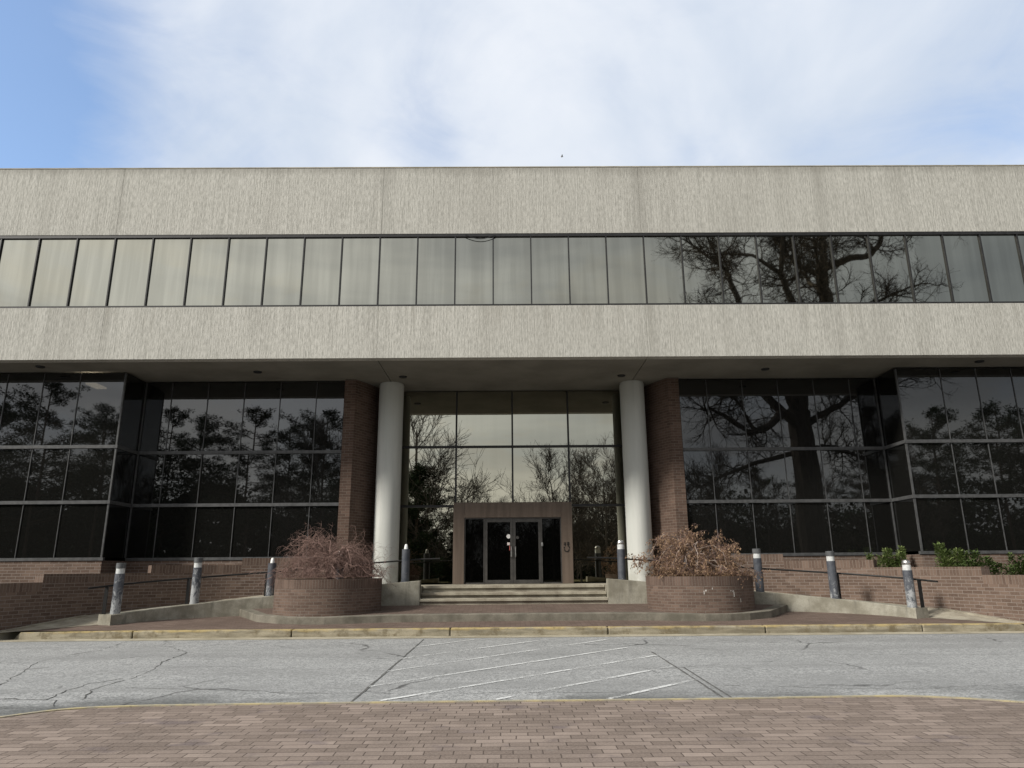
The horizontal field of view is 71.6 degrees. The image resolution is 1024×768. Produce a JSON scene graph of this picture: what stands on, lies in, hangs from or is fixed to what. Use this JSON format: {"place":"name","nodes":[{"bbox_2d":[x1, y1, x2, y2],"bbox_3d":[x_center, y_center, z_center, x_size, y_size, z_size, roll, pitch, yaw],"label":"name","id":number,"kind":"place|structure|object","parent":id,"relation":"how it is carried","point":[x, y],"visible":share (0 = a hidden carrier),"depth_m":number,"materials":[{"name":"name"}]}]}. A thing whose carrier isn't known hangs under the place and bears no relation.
{"place":"outdoors","nodes":[
{"label":"outdoors","id":0,"kind":"place"},
{"bbox_2d":[0,697,1023,767],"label":"brick paving","id":1,"kind":"structure","parent":0,"point":[884,732],"depth_m":7.05,"materials":[{"name":"brown brick"}]},
{"bbox_2d":[0,695,1023,717],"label":"island kerb","id":2,"kind":"structure","parent":1,"relation":"on","point":[451,701],"depth_m":8.83,"materials":[{"name":"beige concrete"}]},
{"bbox_2d":[0,633,1023,715],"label":"road","id":3,"kind":"structure","parent":0,"point":[326,670],"depth_m":11.82,"materials":[{"name":"grey asphalt"}]},
{"bbox_2d":[0,640,1015,705],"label":"road crack","id":4,"kind":"object","parent":3,"relation":"on","point":[293,692],"visible":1,"depth_m":10.13,"materials":[{"name":"grey asphalt"}]},
{"bbox_2d":[0,631,1023,641],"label":"gutter","id":5,"kind":"object","parent":3,"relation":"on","point":[498,636],"visible":1,"depth_m":16.56,"materials":[{"name":"grey concrete"}]},
{"bbox_2d":[371,639,679,700],"bbox_3d":[0.328,4.929,12.631,4.869,0.115,7.029,0,-15,0],"label":"road marking","id":6,"kind":"object","parent":3,"relation":"on","point":[533,675],"visible":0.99,"depth_m":11.37,"materials":[{"name":"white paint"}]},
{"bbox_2d":[350,639,730,701],"bbox_3d":[0.374,4.928,12.617,4.988,0.120,7.300,0,-15,0],"label":"road seam","id":7,"kind":"object","parent":3,"relation":"on","point":[715,692],"visible":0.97,"depth_m":10.76,"materials":[{"name":"grey asphalt"}]},
{"bbox_2d":[0,0,1023,167],"label":"sky","id":8,"kind":"structure","parent":0,"point":[84,83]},
{"bbox_2d":[28,611,1000,630],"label":"plaza","id":9,"kind":"structure","parent":0,"point":[240,622],"depth_m":17.69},
{"bbox_2d":[0,615,87,639],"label":"pavement edging","id":10,"kind":"object","parent":9,"relation":"on","point":[8,635],"visible":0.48,"depth_m":17.37,"materials":[{"name":"grey concrete"}]},
{"bbox_2d":[0,595,263,632],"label":"ramp","id":11,"kind":"structure","parent":9,"relation":"on","point":[88,620],"depth_m":18.17,"materials":[{"name":"grey concrete"}]},
{"bbox_2d":[0,558,334,629],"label":"brick retaining wall","id":12,"kind":"structure","parent":9,"relation":"on","point":[41,598],"depth_m":19.90,"materials":[{"name":"brown brick"}]},
{"bbox_2d":[97,580,420,625],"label":"ramp parapet","id":13,"kind":"structure","parent":9,"relation":"on","point":[403,593],"depth_m":19.75,"materials":[{"name":"grey concrete"}]},
{"bbox_2d":[109,563,125,613],"bbox_3d":[-10.248,5.317,18.479,0.260,1.282,0.260,0,-15,0],"label":"bollard light","id":14,"kind":"object","parent":13,"relation":"on","point":[117,593],"visible":0.95,"depth_m":18.39,"materials":[{"name":"grey metal"}]},
{"bbox_2d":[189,558,202,603],"bbox_3d":[-8.814,5.494,19.836,0.260,1.252,0.260,0,-15,0],"label":"bollard light","id":15,"kind":"object","parent":13,"relation":"on","point":[196,583],"visible":0.96,"depth_m":19.75,"materials":[{"name":"grey metal"}]},
{"bbox_2d":[88,558,439,613],"bbox_3d":[-6.672,5.679,20.150,9.187,1.410,1.383,5,-16,-21],"label":"handrail","id":16,"kind":"object","parent":13,"relation":"on","point":[108,586],"visible":0.61,"depth_m":19.82,"materials":[{"name":"black metal"}]},
{"bbox_2d":[265,558,276,595],"bbox_3d":[-6.954,5.575,20.524,0.260,1.070,0.260,0,-15,0],"label":"bollard light","id":17,"kind":"object","parent":13,"relation":"on","point":[269,591],"visible":0.84,"depth_m":20.42,"materials":[{"name":"grey metal"}]},
{"bbox_2d":[335,551,343,578],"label":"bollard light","id":18,"kind":"object","parent":13,"relation":"on","point":[339,571],"visible":0.03,"depth_m":20.80,"materials":[{"name":"grey metal"}]},
{"bbox_2d":[401,544,409,581],"bbox_3d":[-3.160,5.321,21.105,0.260,1.100,0.260,0,-15,0],"label":"bollard light","id":19,"kind":"object","parent":13,"relation":"on","point":[405,564],"visible":0.91,"depth_m":21.00,"materials":[{"name":"grey metal"}]},
{"bbox_2d":[239,604,787,624],"bbox_3d":[0.072,6.197,18.987,15.500,0.377,2.330,0,-15,0],"label":"terrace ledge","id":20,"kind":"object","parent":9,"relation":"on","point":[767,612],"visible":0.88,"depth_m":18.21,"materials":[{"name":"grey concrete"}]},
{"bbox_2d":[273,578,381,616],"bbox_3d":[-5.034,5.849,19.475,2.868,0.975,2.868,0,-15,0],"label":"brick planter","id":21,"kind":"object","parent":20,"relation":"on","point":[316,597],"visible":0.91,"depth_m":18.28,"materials":[{"name":"brick"}]},
{"bbox_2d":[249,521,396,591],"bbox_3d":[-5.214,4.780,19.733,3.976,2.035,3.532,13,-20,-42],"label":"weeping maple","id":22,"kind":"object","parent":21,"relation":"in","point":[333,556],"visible":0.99,"depth_m":19.44,"materials":[{"name":"brown plant"}]},
{"bbox_2d":[646,575,754,612],"bbox_3d":[5.166,5.789,19.553,2.868,0.975,2.868,0,-15,0],"label":"brick planter","id":23,"kind":"object","parent":20,"relation":"on","point":[703,594],"visible":0.82,"depth_m":18.35,"materials":[{"name":"brick"}]},
{"bbox_2d":[625,523,770,587],"bbox_3d":[5.264,4.787,19.808,3.676,1.719,3.327,8,-17,-30],"label":"weeping maple","id":24,"kind":"object","parent":23,"relation":"in","point":[694,560],"visible":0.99,"depth_m":19.38,"materials":[{"name":"brown plant"}]},
{"bbox_2d":[254,604,772,629],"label":"entrance terrace","id":25,"kind":"structure","parent":9,"relation":"on","point":[501,608],"depth_m":19.52,"materials":[{"name":"grey concrete"}]},
{"bbox_2d":[420,584,607,604],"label":"entrance steps","id":26,"kind":"structure","parent":25,"relation":"on","point":[512,594],"depth_m":21.09,"materials":[{"name":"grey concrete"}]},
{"bbox_2d":[606,579,928,618],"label":"ramp parapet","id":27,"kind":"structure","parent":9,"relation":"on","point":[619,591],"depth_m":19.89,"materials":[{"name":"grey concrete"}]},
{"bbox_2d":[617,540,625,579],"bbox_3d":[3.260,5.247,21.163,0.260,1.175,0.260,0,-15,0],"label":"bollard light","id":28,"kind":"object","parent":27,"relation":"on","point":[621,561],"visible":0.93,"depth_m":21.07,"materials":[{"name":"metal"}]},
{"bbox_2d":[752,549,764,591],"bbox_3d":[7.155,5.415,20.628,0.260,1.232,0.260,0,-15,0],"label":"bollard light","id":29,"kind":"object","parent":27,"relation":"on","point":[757,561],"visible":0.92,"depth_m":20.55,"materials":[{"name":"grey metal"}]},
{"bbox_2d":[587,557,937,607],"bbox_3d":[6.791,5.600,20.253,9.187,1.410,1.383,-6,-16,20],"label":"handrail","id":30,"kind":"object","parent":27,"relation":"on","point":[920,593],"visible":0.65,"depth_m":19.89,"materials":[{"name":"metal"}]},
{"bbox_2d":[825,551,839,598],"bbox_3d":[8.997,5.362,19.943,0.260,1.302,0.260,0,-15,0],"label":"bollard light","id":31,"kind":"object","parent":27,"relation":"on","point":[832,577],"visible":0.97,"depth_m":19.86,"materials":[{"name":"grey metal"}]},
{"bbox_2d":[901,559,917,607],"bbox_3d":[10.401,5.223,18.602,0.260,1.215,0.260,0,-15,0],"label":"bollard light","id":32,"kind":"object","parent":27,"relation":"on","point":[909,586],"visible":1,"depth_m":18.52,"materials":[{"name":"metal"}]},
{"bbox_2d":[699,554,1023,620],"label":"brick retaining wall","id":33,"kind":"structure","parent":9,"relation":"on","point":[980,590],"depth_m":20.06,"materials":[{"name":"brown brick"}]},
{"bbox_2d":[754,590,1017,622],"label":"ramp","id":34,"kind":"structure","parent":9,"relation":"on","point":[937,613],"depth_m":18.29,"materials":[{"name":"grey concrete"}]},
{"bbox_2d":[937,608,1023,622],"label":"pavement edging","id":35,"kind":"object","parent":9,"relation":"on","point":[975,614],"visible":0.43,"depth_m":18.09,"materials":[{"name":"grey concrete"}]},
{"label":"planting bed","id":36,"kind":"structure","parent":0,"visible":0},
{"bbox_2d":[863,545,907,566],"bbox_3d":[11.357,5.387,21.509,1.168,0.995,0.860,-9,-17,30],"label":"evergreen shrub","id":37,"kind":"object","parent":36,"relation":"on","point":[888,560],"visible":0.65,"depth_m":21.38,"materials":[{"name":"green plant"}]},
{"bbox_2d":[933,541,968,566],"bbox_3d":[12.704,5.059,20.452,1.080,1.072,0.746,0,-15,0],"label":"evergreen shrub","id":38,"kind":"object","parent":36,"relation":"on","point":[944,559],"visible":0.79,"depth_m":20.41,"materials":[{"name":"green plant"}]},
{"bbox_2d":[955,548,1003,574],"bbox_3d":[13.167,5.046,19.976,1.299,0.862,0.701,0,-15,0],"label":"evergreen shrub","id":39,"kind":"object","parent":36,"relation":"on","point":[995,569],"visible":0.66,"depth_m":19.96,"materials":[{"name":"green plant"}]},
{"bbox_2d":[1000,552,1023,574],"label":"evergreen shrub","id":40,"kind":"object","parent":36,"relation":"on","point":[1019,567],"visible":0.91,"depth_m":19.81,"materials":[{"name":"green plant"}]},
{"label":"road shoulder","id":41,"kind":"structure","parent":0,"visible":0},
{"bbox_2d":[14,623,1023,639],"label":"kerb","id":42,"kind":"structure","parent":41,"relation":"on","point":[561,630],"depth_m":16.80,"materials":[{"name":"beige concrete"}]},
{"label":"ground","id":43,"kind":"structure","parent":0,"visible":0},
{"bbox_2d":[0,165,1023,583],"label":"office building","id":44,"kind":"structure","parent":43,"relation":"on","point":[506,375],"depth_m":22.55,"materials":[{"name":"beige concrete"}]},
{"bbox_2d":[0,239,38,305],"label":"window","id":45,"kind":"structure","parent":44,"relation":"in","point":[17,256],"depth_m":22.10,"materials":[{"name":"grey glass"}]},
{"bbox_2d":[27,238,76,305],"bbox_3d":[-14.263,-3.460,22.092,1.186,2.278,0.140,0,-15,0],"label":"window","id":46,"kind":"structure","parent":44,"relation":"in","point":[52,270],"depth_m":22.07,"materials":[{"name":"grey glass"}]},
{"bbox_2d":[66,238,114,305],"bbox_3d":[-13.076,-3.467,22.101,1.186,2.278,0.140,0,-15,0],"label":"window","id":47,"kind":"structure","parent":44,"relation":"in","point":[89,279],"depth_m":22.08,"materials":[{"name":"grey glass"}]},
{"bbox_2d":[105,238,151,305],"bbox_3d":[-11.888,-3.474,22.111,1.186,2.278,0.140,0,-15,0],"label":"window","id":48,"kind":"structure","parent":44,"relation":"in","point":[129,268],"depth_m":22.09,"materials":[{"name":"grey glass"}]},
{"bbox_2d":[144,238,189,305],"bbox_3d":[-10.701,-3.480,22.120,1.186,2.278,0.140,0,-15,0],"label":"window","id":49,"kind":"structure","parent":44,"relation":"in","point":[167,271],"depth_m":22.10,"materials":[{"name":"grey glass"}]},
{"bbox_2d":[183,238,227,305],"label":"window","id":50,"kind":"structure","parent":44,"relation":"in","point":[204,283],"depth_m":22.11,"materials":[{"name":"grey glass"}]},
{"bbox_2d":[222,238,265,304],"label":"window","id":51,"kind":"structure","parent":44,"relation":"in","point":[244,267],"depth_m":22.12,"materials":[{"name":"grey glass"}]},
{"bbox_2d":[260,237,303,304],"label":"window","id":52,"kind":"structure","parent":44,"relation":"in","point":[281,282],"depth_m":22.13,"materials":[{"name":"grey glass"}]},
{"bbox_2d":[299,237,341,304],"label":"window","id":53,"kind":"structure","parent":44,"relation":"in","point":[320,274],"depth_m":22.14,"materials":[{"name":"grey glass"}]},
{"bbox_2d":[338,237,378,304],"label":"window","id":54,"kind":"structure","parent":44,"relation":"in","point":[358,279],"depth_m":22.15,"materials":[{"name":"grey glass"}]},
{"bbox_2d":[377,237,416,304],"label":"window","id":55,"kind":"structure","parent":44,"relation":"in","point":[397,260],"depth_m":22.16,"materials":[{"name":"grey glass"}]},
{"bbox_2d":[415,237,454,303],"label":"window","id":56,"kind":"structure","parent":44,"relation":"in","point":[435,261],"depth_m":22.17,"materials":[{"name":"grey glass"}]},
{"bbox_2d":[454,237,492,303],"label":"window","id":57,"kind":"structure","parent":44,"relation":"in","point":[473,265],"depth_m":22.17,"materials":[{"name":"grey glass"}]},
{"bbox_2d":[485,519,512,583],"bbox_3d":[-0.440,5.574,23.685,0.935,2.100,0.125,0,-15,0],"label":"door","id":58,"kind":"structure","parent":44,"relation":"in","point":[498,532],"depth_m":23.71,"materials":[{"name":"glass"}]},
{"bbox_2d":[493,236,530,303],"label":"window","id":59,"kind":"structure","parent":44,"relation":"in","point":[511,255],"depth_m":22.18,"materials":[{"name":"grey glass"}]},
{"bbox_2d":[421,583,606,596],"bbox_3d":[0.048,6.694,22.567,12.400,0.621,2.750,0,-15,0],"label":"entrance landing","id":60,"kind":"object","parent":44,"relation":"attached to","point":[605,587],"visible":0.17,"depth_m":23.04,"materials":[{"name":"grey concrete"}]},
{"bbox_2d":[513,519,541,583],"bbox_3d":[0.505,5.568,23.692,0.935,2.100,0.125,0,-15,0],"label":"door","id":61,"kind":"structure","parent":44,"relation":"in","point":[527,535],"depth_m":23.71,"materials":[{"name":"glass"}]},
{"bbox_2d":[530,236,568,303],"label":"window","id":62,"kind":"structure","parent":44,"relation":"in","point":[548,255],"depth_m":22.19,"materials":[{"name":"grey glass"}]},
{"bbox_2d":[568,236,607,303],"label":"window","id":63,"kind":"structure","parent":44,"relation":"in","point":[586,255],"depth_m":22.20,"materials":[{"name":"grey glass"}]},
{"bbox_2d":[605,236,645,302],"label":"window","id":64,"kind":"structure","parent":44,"relation":"in","point":[624,255],"depth_m":22.21,"materials":[{"name":"grey glass"}]},
{"bbox_2d":[642,236,684,302],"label":"window","id":65,"kind":"structure","parent":44,"relation":"in","point":[662,255],"depth_m":22.22,"materials":[{"name":"grey glass"}]},
{"bbox_2d":[680,236,722,302],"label":"window","id":66,"kind":"structure","parent":44,"relation":"in","point":[699,254],"depth_m":22.23,"materials":[{"name":"grey glass"}]},
{"bbox_2d":[717,235,760,302],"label":"window","id":67,"kind":"structure","parent":44,"relation":"in","point":[737,254],"depth_m":22.23,"materials":[{"name":"grey glass"}]},
{"bbox_2d":[755,235,798,302],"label":"window","id":68,"kind":"structure","parent":44,"relation":"in","point":[775,254],"depth_m":22.24,"materials":[{"name":"black glass"}]},
{"bbox_2d":[792,235,837,301],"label":"window","id":69,"kind":"structure","parent":44,"relation":"in","point":[812,254],"depth_m":22.25,"materials":[{"name":"black glass"}]},
{"bbox_2d":[829,235,875,301],"bbox_3d":[10.673,-3.606,22.282,1.186,2.278,0.140,0,-15,0],"label":"window","id":70,"kind":"structure","parent":44,"relation":"in","point":[850,254],"depth_m":22.26,"materials":[{"name":"grey glass"}]},
{"bbox_2d":[866,235,913,301],"bbox_3d":[11.860,-3.613,22.291,1.186,2.278,0.140,0,-15,0],"label":"window","id":71,"kind":"structure","parent":44,"relation":"in","point":[887,254],"depth_m":22.27,"materials":[{"name":"grey glass"}]},
{"bbox_2d":[904,235,951,301],"bbox_3d":[13.048,-3.620,22.300,1.186,2.278,0.140,0,-15,0],"label":"window","id":72,"kind":"structure","parent":44,"relation":"in","point":[925,253],"depth_m":22.28,"materials":[{"name":"grey glass"}]},
{"bbox_2d":[941,234,989,301],"bbox_3d":[14.235,-3.627,22.309,1.186,2.278,0.140,0,-15,0],"label":"window","id":73,"kind":"structure","parent":44,"relation":"in","point":[962,253],"depth_m":22.29,"materials":[{"name":"grey glass"}]},
{"bbox_2d":[978,234,1023,300],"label":"window","id":74,"kind":"structure","parent":44,"relation":"in","point":[1000,254],"depth_m":22.31,"materials":[{"name":"grey glass"}]},
{"bbox_2d":[1015,234,1023,276],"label":"window","id":75,"kind":"structure","parent":44,"relation":"in","point":[1019,238],"depth_m":22.46,"materials":[{"name":"grey glass"}]}
]}

